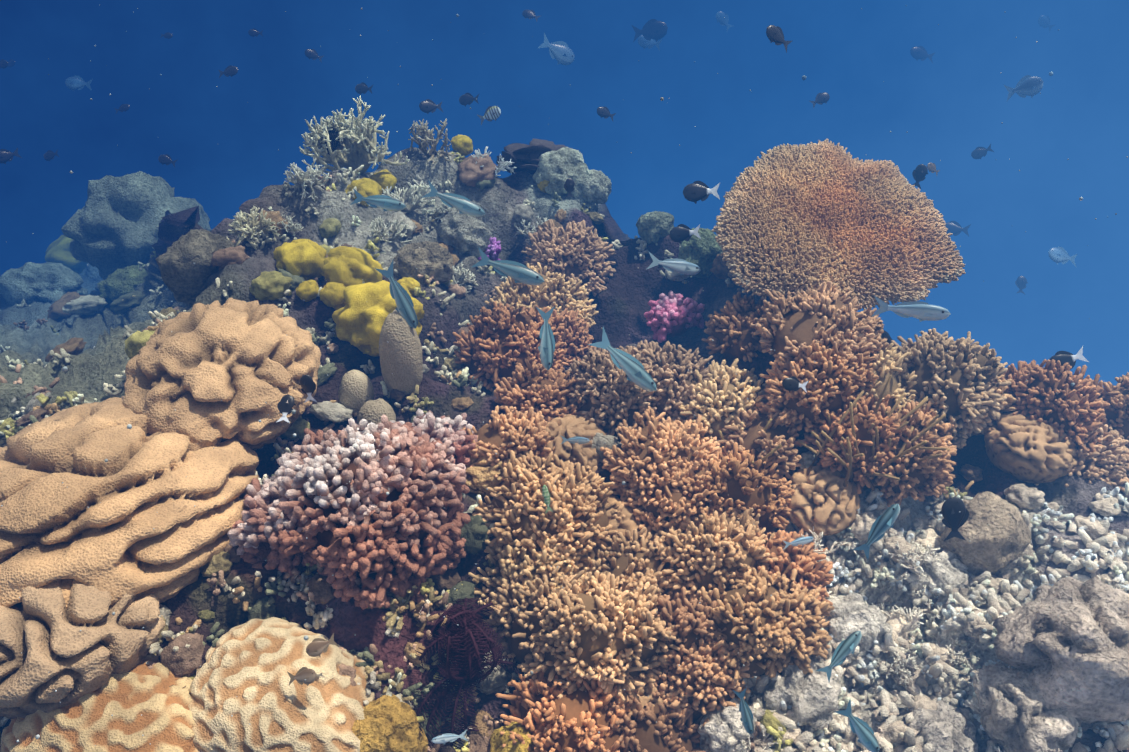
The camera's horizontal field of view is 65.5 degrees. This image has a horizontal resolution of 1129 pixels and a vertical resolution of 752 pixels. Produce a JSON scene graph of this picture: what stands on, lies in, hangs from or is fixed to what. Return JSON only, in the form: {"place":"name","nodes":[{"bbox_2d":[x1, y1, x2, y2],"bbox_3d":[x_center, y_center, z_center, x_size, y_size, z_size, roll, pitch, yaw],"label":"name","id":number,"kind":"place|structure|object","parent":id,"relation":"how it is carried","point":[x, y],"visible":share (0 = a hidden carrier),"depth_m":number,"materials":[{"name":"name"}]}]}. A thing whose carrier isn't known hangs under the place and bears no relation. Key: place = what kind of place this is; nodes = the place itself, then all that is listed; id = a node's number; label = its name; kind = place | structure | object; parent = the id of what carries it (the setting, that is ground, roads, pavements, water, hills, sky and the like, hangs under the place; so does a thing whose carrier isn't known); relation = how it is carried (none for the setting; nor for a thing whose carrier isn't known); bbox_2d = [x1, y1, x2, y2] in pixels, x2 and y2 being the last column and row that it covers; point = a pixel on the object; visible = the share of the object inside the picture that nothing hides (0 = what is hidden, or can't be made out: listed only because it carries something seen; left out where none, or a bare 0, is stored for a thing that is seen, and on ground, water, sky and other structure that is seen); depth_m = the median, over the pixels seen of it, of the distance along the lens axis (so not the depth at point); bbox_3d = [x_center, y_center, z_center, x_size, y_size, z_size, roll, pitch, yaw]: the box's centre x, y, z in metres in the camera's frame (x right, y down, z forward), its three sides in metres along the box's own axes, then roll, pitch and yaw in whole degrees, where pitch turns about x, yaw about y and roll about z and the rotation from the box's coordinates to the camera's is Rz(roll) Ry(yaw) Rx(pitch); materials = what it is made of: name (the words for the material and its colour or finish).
{"place":"outdoors","nodes":[
{"label":"outdoors","id":0,"kind":"place"},
{"bbox_2d":[0,10,1088,751],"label":"reef fish","id":1,"kind":"object","parent":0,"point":[954,512],"visible":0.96,"depth_m":2.06},
{"bbox_2d":[0,0,1128,386],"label":"open water","id":2,"kind":"structure","parent":0,"point":[1058,142],"depth_m":63.52,"materials":[{"name":"water"}]},
{"bbox_2d":[0,147,1128,751],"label":"reef rock","id":3,"kind":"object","parent":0,"point":[630,293],"depth_m":2.14,"materials":[{"name":"grey stone"}]},
{"bbox_2d":[1,617,374,751],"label":"brain corals","id":4,"kind":"object","parent":3,"relation":"on","point":[250,664],"visible":0.88,"depth_m":1.37,"materials":[{"name":"beige"}]},
{"bbox_2d":[0,298,522,718],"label":"leather corals","id":5,"kind":"object","parent":3,"relation":"on","point":[72,565],"visible":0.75,"depth_m":1.55,"materials":[{"name":"beige"}]},
{"bbox_2d":[45,135,549,356],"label":"yellow porites","id":6,"kind":"object","parent":3,"relation":"on","point":[362,314],"visible":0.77,"depth_m":2.17,"materials":[{"name":"yellow stone"}]},
{"bbox_2d":[338,310,422,426],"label":"lobe corals","id":7,"kind":"object","parent":3,"relation":"on","point":[400,355],"visible":0.71,"depth_m":1.93,"materials":[{"name":"stone"}]},
{"bbox_2d":[319,128,526,750],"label":"feather stars","id":8,"kind":"object","parent":3,"relation":"on","point":[469,642],"visible":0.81,"depth_m":1.49,"materials":[{"name":"purple"}]},
{"bbox_2d":[227,237,704,609],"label":"cauliflower corals","id":9,"kind":"object","parent":3,"relation":"on","point":[418,467],"visible":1,"depth_m":1.56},
{"bbox_2d":[496,138,566,173],"bbox_3d":[-0.085,-0.679,2.743,0.229,0.118,0.165,-10,27,-20],"label":"plate coral","id":10,"kind":"object","parent":3,"relation":"on","point":[522,157],"visible":0.65,"depth_m":2.71},
{"bbox_2d":[0,147,1128,751],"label":"reef boulders","id":11,"kind":"object","parent":3,"relation":"on","point":[1070,661],"visible":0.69,"depth_m":1.58,"materials":[{"name":"grey stone"}]},
{"bbox_2d":[0,153,1128,751],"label":"colonies","id":12,"kind":"object","parent":3,"relation":"on","point":[276,285],"visible":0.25,"depth_m":1.76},
{"bbox_2d":[0,152,1128,751],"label":"tufts","id":13,"kind":"object","parent":3,"relation":"on","point":[440,602],"visible":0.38,"depth_m":1.67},
{"bbox_2d":[226,96,1125,751],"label":"branching corals","id":14,"kind":"object","parent":3,"relation":"on","point":[356,148],"visible":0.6,"depth_m":2.43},
{"bbox_2d":[452,219,1128,751],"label":"finger leather corals","id":15,"kind":"object","parent":3,"relation":"on","point":[694,551],"visible":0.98,"depth_m":1.75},
{"bbox_2d":[719,375,949,491],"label":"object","id":16,"kind":"object","parent":3,"relation":"on","point":[901,453],"visible":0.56,"depth_m":1.74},
{"bbox_2d":[712,138,965,310],"bbox_3d":[0.649,-0.315,2.164,0.589,0.445,0.512,0,25,-1],"label":"table coral","id":17,"kind":"object","parent":3,"relation":"on","point":[786,209],"visible":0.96,"depth_m":2.06},
{"bbox_2d":[726,488,1128,751],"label":"coral rubble","id":18,"kind":"object","parent":3,"relation":"on","point":[888,701],"visible":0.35,"depth_m":1.61,"materials":[{"name":"beige stone"}]},
{"bbox_2d":[1,5,1127,747],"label":"marine snow particles","id":19,"kind":"object","parent":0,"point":[65,369],"visible":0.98,"depth_m":1.12,"materials":[{"name":"white"}]}
]}

